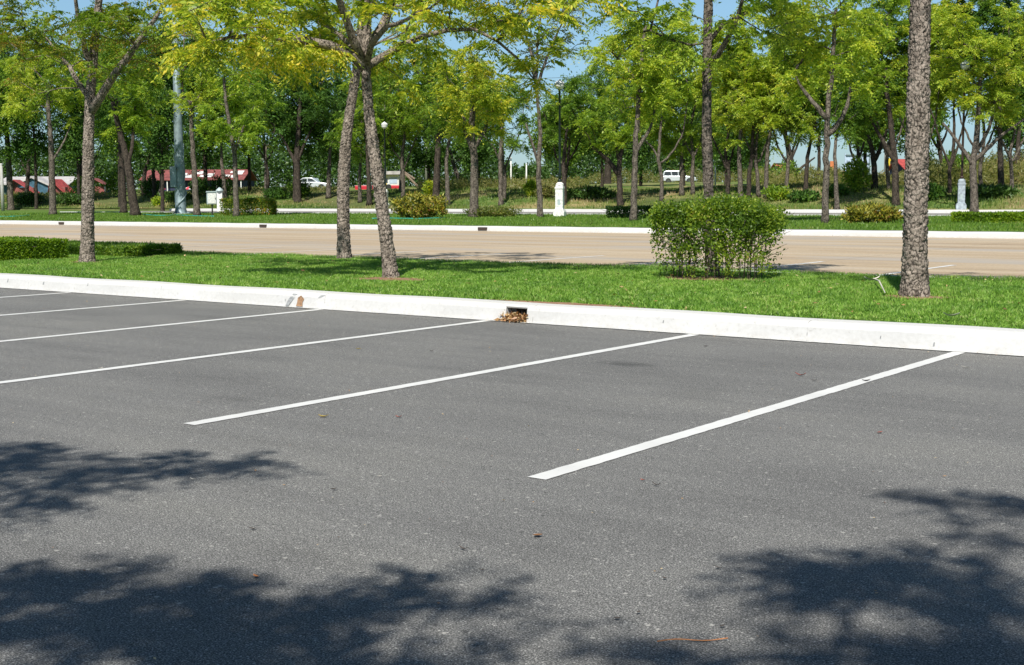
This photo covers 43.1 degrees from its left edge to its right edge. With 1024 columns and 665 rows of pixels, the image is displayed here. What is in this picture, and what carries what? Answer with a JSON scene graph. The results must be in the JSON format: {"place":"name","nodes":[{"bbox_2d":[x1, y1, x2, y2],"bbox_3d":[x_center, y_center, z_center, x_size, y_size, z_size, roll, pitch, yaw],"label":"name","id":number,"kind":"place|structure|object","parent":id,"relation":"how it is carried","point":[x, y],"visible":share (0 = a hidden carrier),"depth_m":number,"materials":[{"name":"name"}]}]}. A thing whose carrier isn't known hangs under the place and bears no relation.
{"place":"outdoors","nodes":[
{"label":"outdoors","id":0,"kind":"place"},
{"bbox_2d":[0,211,1023,231],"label":"lawn","id":1,"kind":"structure","parent":0,"point":[497,221],"depth_m":58.08,"materials":[{"name":"green plant"}]},
{"bbox_2d":[0,29,96,214],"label":"park tree","id":2,"kind":"object","parent":1,"relation":"on","point":[12,106],"visible":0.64,"depth_m":87.36,"materials":[{"name":"green plant"}]},
{"bbox_2d":[70,80,155,212],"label":"park tree","id":3,"kind":"object","parent":1,"relation":"on","point":[123,199],"visible":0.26,"depth_m":91.41,"materials":[{"name":"green plant"}]},
{"bbox_2d":[96,43,179,215],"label":"park tree","id":4,"kind":"object","parent":1,"relation":"on","point":[136,112],"visible":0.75,"depth_m":80.83,"materials":[{"name":"green plant"}]},
{"bbox_2d":[169,21,192,213],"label":"light mast","id":5,"kind":"object","parent":1,"relation":"on","point":[177,175],"visible":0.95,"depth_m":84.97,"materials":[{"name":"silver metal"}]},
{"bbox_2d":[157,17,231,214],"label":"park tree","id":6,"kind":"object","parent":1,"relation":"on","point":[204,96],"visible":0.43,"depth_m":78.75,"materials":[{"name":"green plant"}]},
{"bbox_2d":[191,60,287,216],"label":"park tree","id":7,"kind":"object","parent":1,"relation":"on","point":[218,137],"visible":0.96,"depth_m":74.82,"materials":[{"name":"green plant"}]},
{"bbox_2d":[219,197,277,215],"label":"flowering hedge","id":8,"kind":"object","parent":1,"relation":"on","point":[267,205],"visible":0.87,"depth_m":77.15,"materials":[{"name":"green plant"}]},
{"bbox_2d":[389,190,448,217],"bbox_3d":[-4.459,-6.219,64.258,3.258,1.703,2.103,0,6,7],"label":"croton bush","id":9,"kind":"object","parent":1,"relation":"on","point":[417,204],"visible":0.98,"depth_m":63.80,"materials":[{"name":"green plant"}]},
{"bbox_2d":[427,43,519,216],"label":"park tree","id":10,"kind":"object","parent":1,"relation":"on","point":[476,93],"visible":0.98,"depth_m":65.44,"materials":[{"name":"green plant"}]},
{"bbox_2d":[463,205,522,216],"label":"bush","id":11,"kind":"object","parent":1,"relation":"on","point":[489,211],"visible":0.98,"depth_m":65.97,"materials":[{"name":"green plant"}]},
{"bbox_2d":[503,0,592,216],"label":"park tree","id":12,"kind":"object","parent":1,"relation":"on","point":[538,154],"visible":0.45,"depth_m":64.52,"materials":[{"name":"green plant"}]},
{"bbox_2d":[553,79,565,216],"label":"lamp post","id":13,"kind":"object","parent":1,"relation":"on","point":[559,210],"visible":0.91,"depth_m":65.77,"materials":[{"name":"white paint"}]},
{"bbox_2d":[603,205,653,217],"bbox_3d":[5.564,-5.660,61.142,2.780,0.774,1.146,1,6,8],"label":"hedge","id":14,"kind":"object","parent":1,"relation":"on","point":[625,210],"visible":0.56,"depth_m":60.81,"materials":[{"name":"green plant"}]},
{"bbox_2d":[573,11,697,220],"bbox_3d":[5.574,-9.501,56.546,5.220,9.324,4.998,4,7,37],"label":"park tree","id":15,"kind":"object","parent":1,"relation":"on","point":[658,78],"visible":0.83,"depth_m":55.91,"materials":[{"name":"green plant"}]},
{"bbox_2d":[765,0,898,222],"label":"park tree","id":16,"kind":"object","parent":1,"relation":"on","point":[819,52],"visible":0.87,"depth_m":49.42,"materials":[{"name":"green plant"}]},
{"bbox_2d":[838,200,903,222],"bbox_3d":[13.675,-4.523,49.294,2.476,1.029,1.680,0,6,7],"label":"croton bush","id":17,"kind":"object","parent":1,"relation":"on","point":[870,211],"visible":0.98,"depth_m":48.95,"materials":[{"name":"yellow plant"}]},
{"bbox_2d":[950,210,1023,222],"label":"hedge","id":18,"kind":"object","parent":1,"relation":"on","point":[992,217],"visible":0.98,"depth_m":47.85,"materials":[{"name":"green plant"}]},
{"bbox_2d":[0,287,1023,664],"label":"parking lot","id":19,"kind":"structure","parent":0,"point":[124,539],"depth_m":5.75,"materials":[{"name":"grey asphalt"}]},
{"bbox_2d":[0,273,1023,355],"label":"kerb","id":20,"kind":"structure","parent":19,"relation":"on","point":[971,339],"depth_m":13.07,"materials":[{"name":"paint"}]},
{"bbox_2d":[0,224,1023,278],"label":"concrete road","id":21,"kind":"structure","parent":0,"point":[975,257],"depth_m":34.33,"materials":[{"name":"concrete"}]},
{"bbox_2d":[0,181,1023,231],"bbox_3d":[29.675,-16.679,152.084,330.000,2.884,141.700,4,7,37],"label":"bank","id":22,"kind":"structure","parent":0,"point":[656,185],"depth_m":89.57,"materials":[{"name":"green plant"}]},
{"bbox_2d":[0,49,23,161],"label":"evergreen tree","id":23,"kind":"object","parent":22,"relation":"on","point":[4,128],"visible":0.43,"depth_m":116.19,"materials":[{"name":"green plant"}]},
{"bbox_2d":[0,25,50,209],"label":"park tree","id":24,"kind":"object","parent":22,"relation":"on","point":[10,194],"visible":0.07,"depth_m":119.08,"materials":[{"name":"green plant"}]},
{"bbox_2d":[0,13,68,208],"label":"evergreen tree","id":25,"kind":"object","parent":22,"relation":"on","point":[25,143],"visible":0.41,"depth_m":118.14,"materials":[{"name":"green plant"}]},
{"bbox_2d":[0,176,76,193],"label":"market hall","id":26,"kind":"structure","parent":22,"relation":"on","point":[43,183],"depth_m":156.16,"materials":[{"name":"white paint"}]},
{"bbox_2d":[41,43,96,193],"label":"evergreen tree","id":27,"kind":"object","parent":22,"relation":"on","point":[73,142],"visible":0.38,"depth_m":119.66,"materials":[{"name":"green plant"}]},
{"bbox_2d":[79,20,154,207],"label":"evergreen tree","id":28,"kind":"object","parent":22,"relation":"on","point":[107,144],"visible":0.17,"depth_m":112.99,"materials":[{"name":"green plant"}]},
{"bbox_2d":[120,16,193,210],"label":"evergreen tree","id":29,"kind":"object","parent":22,"relation":"on","point":[160,132],"visible":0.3,"depth_m":104.50,"materials":[{"name":"green plant"}]},
{"bbox_2d":[139,169,257,190],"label":"market building","id":30,"kind":"structure","parent":22,"relation":"on","point":[242,177],"depth_m":162.34,"materials":[{"name":"white paint"}]},
{"bbox_2d":[173,29,240,192],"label":"evergreen tree","id":31,"kind":"object","parent":22,"relation":"on","point":[198,139],"visible":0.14,"depth_m":116.05,"materials":[{"name":"green plant"}]},
{"bbox_2d":[184,51,248,197],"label":"park tree","id":32,"kind":"object","parent":22,"relation":"on","point":[221,164],"visible":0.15,"depth_m":110.73,"materials":[{"name":"green plant"}]},
{"bbox_2d":[219,41,273,189],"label":"evergreen tree","id":33,"kind":"object","parent":22,"relation":"on","point":[249,167],"visible":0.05,"depth_m":118.36,"materials":[{"name":"green plant"}]},
{"bbox_2d":[239,48,346,202],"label":"park tree","id":34,"kind":"object","parent":22,"relation":"on","point":[325,101],"visible":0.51,"depth_m":103.84,"materials":[{"name":"green plant"}]},
{"bbox_2d":[253,41,334,199],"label":"evergreen tree","id":35,"kind":"object","parent":22,"relation":"on","point":[315,133],"visible":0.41,"depth_m":105.09,"materials":[{"name":"green plant"}]},
{"bbox_2d":[301,81,362,197],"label":"park tree","id":36,"kind":"object","parent":22,"relation":"on","point":[328,177],"visible":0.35,"depth_m":105.55,"materials":[{"name":"green plant"}]},
{"bbox_2d":[313,23,364,173],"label":"evergreen tree","id":37,"kind":"object","parent":22,"relation":"on","point":[336,152],"visible":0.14,"depth_m":119.89,"materials":[{"name":"green plant"}]},
{"bbox_2d":[322,91,387,202],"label":"park tree","id":38,"kind":"object","parent":22,"relation":"on","point":[335,141],"visible":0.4,"depth_m":100.08,"materials":[{"name":"green plant"}]},
{"bbox_2d":[332,66,414,204],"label":"park tree","id":39,"kind":"object","parent":22,"relation":"on","point":[378,119],"visible":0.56,"depth_m":97.96,"materials":[{"name":"green plant"}]},
{"bbox_2d":[345,47,417,178],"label":"evergreen tree","id":40,"kind":"object","parent":22,"relation":"on","point":[382,145],"visible":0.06,"depth_m":109.62,"materials":[{"name":"green plant"}]},
{"bbox_2d":[0,136,770,190],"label":"undergrowth","id":41,"kind":"object","parent":22,"relation":"on","point":[102,164],"visible":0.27,"depth_m":177.48,"materials":[{"name":"green plant"}]},
{"bbox_2d":[373,78,434,190],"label":"park tree","id":42,"kind":"object","parent":22,"relation":"on","point":[399,138],"visible":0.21,"depth_m":105.13,"materials":[{"name":"green plant"}]},
{"bbox_2d":[373,25,441,197],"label":"park tree","id":43,"kind":"object","parent":22,"relation":"on","point":[408,138],"visible":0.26,"depth_m":100.52,"materials":[{"name":"green plant"}]},
{"bbox_2d":[397,56,457,180],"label":"evergreen tree","id":44,"kind":"object","parent":22,"relation":"on","point":[427,156],"visible":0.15,"depth_m":112.87,"materials":[{"name":"green plant"}]},
{"bbox_2d":[392,23,469,198],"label":"park tree","id":45,"kind":"object","parent":22,"relation":"on","point":[437,164],"visible":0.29,"depth_m":97.22,"materials":[{"name":"green plant"}]},
{"bbox_2d":[419,78,480,205],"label":"park tree","id":46,"kind":"object","parent":22,"relation":"on","point":[432,128],"visible":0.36,"depth_m":92.16,"materials":[{"name":"green plant"}]},
{"bbox_2d":[448,87,505,187],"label":"evergreen tree","id":47,"kind":"object","parent":22,"relation":"on","point":[482,152],"visible":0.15,"depth_m":110.46,"materials":[{"name":"green plant"}]},
{"bbox_2d":[468,81,532,205],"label":"park tree","id":48,"kind":"object","parent":22,"relation":"on","point":[516,145],"visible":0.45,"depth_m":89.45,"materials":[{"name":"green plant"}]},
{"bbox_2d":[475,54,531,198],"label":"park tree","id":49,"kind":"object","parent":22,"relation":"on","point":[506,62],"visible":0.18,"depth_m":92.19,"materials":[{"name":"green plant"}]},
{"bbox_2d":[0,146,1023,201],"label":"scrub","id":50,"kind":"object","parent":22,"relation":"on","point":[937,171],"visible":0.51,"depth_m":103.08,"materials":[{"name":"green plant"}]},
{"bbox_2d":[0,220,1023,238],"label":"kerb","id":51,"kind":"structure","parent":22,"relation":"on","point":[947,234],"depth_m":49.66,"materials":[{"name":"paint"}]},
{"bbox_2d":[523,91,590,178],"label":"evergreen tree","id":52,"kind":"object","parent":22,"relation":"on","point":[548,150],"visible":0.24,"depth_m":115.29,"materials":[{"name":"green plant"}]},
{"bbox_2d":[535,92,594,175],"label":"park tree","id":53,"kind":"object","parent":22,"relation":"on","point":[551,122],"visible":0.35,"depth_m":87.89,"materials":[{"name":"green plant"}]},
{"bbox_2d":[529,77,610,204],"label":"park tree","id":54,"kind":"object","parent":22,"relation":"on","point":[571,86],"visible":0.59,"depth_m":85.43,"materials":[{"name":"green plant"}]},
{"bbox_2d":[567,184,616,199],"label":"shrub","id":55,"kind":"object","parent":22,"relation":"on","point":[590,192],"visible":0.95,"depth_m":87.93,"materials":[{"name":"green plant"}]},
{"bbox_2d":[560,61,632,183],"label":"rain tree","id":56,"kind":"object","parent":22,"relation":"on","point":[592,86],"visible":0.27,"depth_m":163.00,"materials":[{"name":"green plant"}]},
{"bbox_2d":[169,208,1023,212],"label":"second kerb","id":57,"kind":"structure","parent":22,"relation":"on","point":[601,210],"depth_m":82.57,"materials":[{"name":"paint"}]},
{"bbox_2d":[555,87,658,205],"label":"park tree","id":58,"kind":"object","parent":22,"relation":"on","point":[614,138],"visible":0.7,"depth_m":83.60,"materials":[{"name":"green plant"}]},
{"bbox_2d":[575,91,647,186],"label":"evergreen tree","id":59,"kind":"object","parent":22,"relation":"on","point":[605,147],"visible":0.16,"depth_m":114.97,"materials":[{"name":"green plant"}]},
{"bbox_2d":[602,18,682,185],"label":"evergreen tree","id":60,"kind":"object","parent":22,"relation":"on","point":[642,160],"visible":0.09,"depth_m":115.29,"materials":[{"name":"green plant"}]},
{"bbox_2d":[620,18,696,201],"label":"park tree","id":61,"kind":"object","parent":22,"relation":"on","point":[688,85],"visible":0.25,"depth_m":84.09,"materials":[{"name":"green plant"}]},
{"bbox_2d":[638,78,715,195],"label":"park tree","id":62,"kind":"object","parent":22,"relation":"on","point":[668,145],"visible":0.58,"depth_m":86.17,"materials":[{"name":"green plant"}]},
{"bbox_2d":[640,63,726,185],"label":"tree","id":63,"kind":"object","parent":22,"relation":"on","point":[687,164],"visible":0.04,"depth_m":103.17,"materials":[{"name":"green plant"}]},
{"bbox_2d":[662,2,724,194],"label":"park tree","id":64,"kind":"object","parent":22,"relation":"on","point":[694,27],"visible":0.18,"depth_m":86.10,"materials":[{"name":"green plant"}]},
{"bbox_2d":[680,73,736,160],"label":"park tree","id":65,"kind":"object","parent":22,"relation":"on","point":[696,121],"visible":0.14,"depth_m":94.64,"materials":[{"name":"green plant"}]},
{"bbox_2d":[685,15,759,193],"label":"park tree","id":66,"kind":"object","parent":22,"relation":"on","point":[698,80],"visible":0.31,"depth_m":83.68,"materials":[{"name":"green plant"}]},
{"bbox_2d":[713,37,762,185],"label":"evergreen tree","id":67,"kind":"object","parent":22,"relation":"on","point":[733,164],"visible":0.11,"depth_m":111.55,"materials":[{"name":"green plant"}]},
{"bbox_2d":[711,62,781,197],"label":"park tree","id":68,"kind":"object","parent":22,"relation":"on","point":[743,117],"visible":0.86,"depth_m":81.42,"materials":[{"name":"green plant"}]},
{"bbox_2d":[712,1,803,196],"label":"park tree","id":69,"kind":"object","parent":22,"relation":"on","point":[729,49],"visible":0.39,"depth_m":81.81,"materials":[{"name":"green plant"}]},
{"bbox_2d":[732,39,800,197],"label":"park tree","id":70,"kind":"object","parent":22,"relation":"on","point":[762,59],"visible":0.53,"depth_m":81.22,"materials":[{"name":"green plant"}]},
{"bbox_2d":[760,184,791,200],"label":"shrub","id":71,"kind":"object","parent":22,"relation":"on","point":[774,193],"visible":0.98,"depth_m":79.33,"materials":[{"name":"green plant"}]},
{"bbox_2d":[745,5,818,188],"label":"park tree","id":72,"kind":"object","parent":22,"relation":"on","point":[787,158],"visible":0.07,"depth_m":81.82,"materials":[{"name":"green plant"}]},
{"bbox_2d":[747,75,819,198],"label":"park tree","id":73,"kind":"object","parent":22,"relation":"on","point":[771,125],"visible":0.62,"depth_m":80.93,"materials":[{"name":"green plant"}]},
{"bbox_2d":[786,188,821,203],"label":"shrub","id":74,"kind":"object","parent":22,"relation":"on","point":[807,195],"visible":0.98,"depth_m":77.56,"materials":[{"name":"green plant"}]},
{"bbox_2d":[775,84,836,190],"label":"park tree","id":75,"kind":"object","parent":22,"relation":"on","point":[814,127],"visible":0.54,"depth_m":81.26,"materials":[{"name":"green plant"}]},
{"bbox_2d":[819,84,883,209],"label":"park tree","id":76,"kind":"object","parent":22,"relation":"on","point":[850,128],"visible":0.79,"depth_m":72.43,"materials":[{"name":"green plant"}]},
{"bbox_2d":[839,154,872,192],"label":"shrub","id":77,"kind":"object","parent":22,"relation":"on","point":[854,178],"visible":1,"depth_m":77.95,"materials":[{"name":"green plant"}]},
{"bbox_2d":[815,0,898,163],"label":"park tree","id":78,"kind":"object","parent":22,"relation":"on","point":[859,153],"visible":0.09,"depth_m":78.38,"materials":[{"name":"green plant"}]},
{"bbox_2d":[752,146,970,185],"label":"green scrub","id":79,"kind":"object","parent":22,"relation":"on","point":[792,165],"visible":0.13,"depth_m":110.55,"materials":[{"name":"green plant"}]},
{"bbox_2d":[827,67,903,188],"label":"park tree","id":80,"kind":"object","parent":22,"relation":"on","point":[874,159],"visible":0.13,"depth_m":78.76,"materials":[{"name":"green plant"}]},
{"bbox_2d":[834,78,900,165],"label":"evergreen tree","id":81,"kind":"object","parent":22,"relation":"on","point":[876,141],"visible":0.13,"depth_m":102.66,"materials":[{"name":"green plant"}]},
{"bbox_2d":[830,0,929,205],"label":"park tree","id":82,"kind":"object","parent":22,"relation":"on","point":[888,99],"visible":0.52,"depth_m":72.44,"materials":[{"name":"green plant"}]},
{"bbox_2d":[854,0,909,188],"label":"park tree","id":83,"kind":"object","parent":22,"relation":"on","point":[895,53],"visible":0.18,"depth_m":77.88,"materials":[{"name":"green plant"}]},
{"bbox_2d":[883,56,957,160],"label":"evergreen tree","id":84,"kind":"object","parent":22,"relation":"on","point":[900,147],"visible":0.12,"depth_m":102.87,"materials":[{"name":"green plant"}]},
{"bbox_2d":[878,0,967,139],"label":"park tree","id":85,"kind":"object","parent":22,"relation":"on","point":[943,4],"visible":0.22,"depth_m":75.86,"materials":[{"name":"green plant"}]},
{"bbox_2d":[929,0,987,192],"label":"park tree","id":86,"kind":"object","parent":22,"relation":"on","point":[963,7],"visible":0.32,"depth_m":75.19,"materials":[{"name":"green plant"}]},
{"bbox_2d":[955,60,969,209],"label":"lamp post","id":87,"kind":"object","parent":22,"relation":"on","point":[961,203],"visible":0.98,"depth_m":68.39,"materials":[{"name":"grey paint"}]},
{"bbox_2d":[929,2,1023,211],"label":"park tree","id":88,"kind":"object","parent":22,"relation":"on","point":[951,32],"visible":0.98,"depth_m":67.45,"materials":[{"name":"green plant"}]},
{"bbox_2d":[933,0,1023,184],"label":"park tree","id":89,"kind":"object","parent":22,"relation":"on","point":[985,5],"visible":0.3,"depth_m":73.74,"materials":[{"name":"green plant"}]},
{"bbox_2d":[965,182,1022,198],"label":"shrub","id":90,"kind":"object","parent":22,"relation":"on","point":[984,190],"visible":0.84,"depth_m":70.86,"materials":[{"name":"green plant"}]},
{"bbox_2d":[967,0,1023,187],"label":"park tree","id":91,"kind":"object","parent":22,"relation":"on","point":[984,12],"visible":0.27,"depth_m":73.22,"materials":[{"name":"green plant"}]},
{"bbox_2d":[975,16,1023,186],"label":"park tree","id":92,"kind":"object","parent":22,"relation":"on","point":[1000,166],"visible":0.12,"depth_m":72.71,"materials":[{"name":"green plant"}]},
{"bbox_2d":[0,0,1023,188],"label":"sky","id":93,"kind":"structure","parent":0,"point":[723,9],"materials":[{"name":"blue"}]},
{"bbox_2d":[0,250,1023,328],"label":"lawn","id":94,"kind":"structure","parent":0,"point":[664,292],"depth_m":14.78,"materials":[{"name":"plant"}]},
{"bbox_2d":[0,236,68,260],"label":"hedge","id":95,"kind":"object","parent":94,"relation":"on","point":[18,247],"visible":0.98,"depth_m":24.21,"materials":[{"name":"green plant"}]},
{"bbox_2d":[0,0,228,261],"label":"cork bark tree","id":96,"kind":"object","parent":94,"relation":"on","point":[95,19],"visible":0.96,"depth_m":23.18,"materials":[{"name":"green plant"}]},
{"bbox_2d":[59,239,183,256],"bbox_3d":[-10.133,-1.853,28.018,8.125,0.351,1.573,4,7,37],"label":"hedge","id":97,"kind":"object","parent":94,"relation":"on","point":[127,249],"visible":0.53,"depth_m":25.78,"materials":[{"name":"green plant"}]},
{"bbox_2d":[238,0,515,258],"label":"cork bark tree","id":98,"kind":"object","parent":94,"relation":"on","point":[343,248],"visible":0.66,"depth_m":24.02,"materials":[{"name":"green plant"}]},
{"bbox_2d":[143,0,630,277],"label":"cork bark tree","id":99,"kind":"object","parent":94,"relation":"on","point":[304,48],"visible":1,"depth_m":17.96,"materials":[{"name":"green plant"}]},
{"bbox_2d":[579,0,829,272],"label":"cork bark tree","id":100,"kind":"object","parent":94,"relation":"on","point":[730,25],"visible":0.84,"depth_m":19.07,"materials":[{"name":"green plant"}]},
{"bbox_2d":[664,275,772,280],"bbox_3d":[2.808,-0.756,17.836,1.336,0.008,1.519,-2,6,-16],"label":"soil patch","id":101,"kind":"object","parent":94,"relation":"on","point":[704,278],"visible":0.49,"depth_m":17.80,"materials":[{"name":"brown soil"}]},
{"bbox_2d":[642,189,793,279],"bbox_3d":[2.812,-1.330,17.793,1.996,1.299,1.488,2,6,19],"label":"bush","id":102,"kind":"object","parent":101,"relation":"on","point":[763,219],"visible":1,"depth_m":17.41,"materials":[{"name":"green plant"}]},
{"bbox_2d":[898,0,930,296],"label":"cork bark tree","id":103,"kind":"object","parent":94,"relation":"on","point":[915,281],"visible":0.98,"depth_m":14.30,"materials":[{"name":"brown plant"}]},
{"bbox_2d":[128,211,949,214],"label":"grey road","id":104,"kind":"structure","parent":0,"point":[520,212],"depth_m":84.34,"materials":[{"name":"grey asphalt"}]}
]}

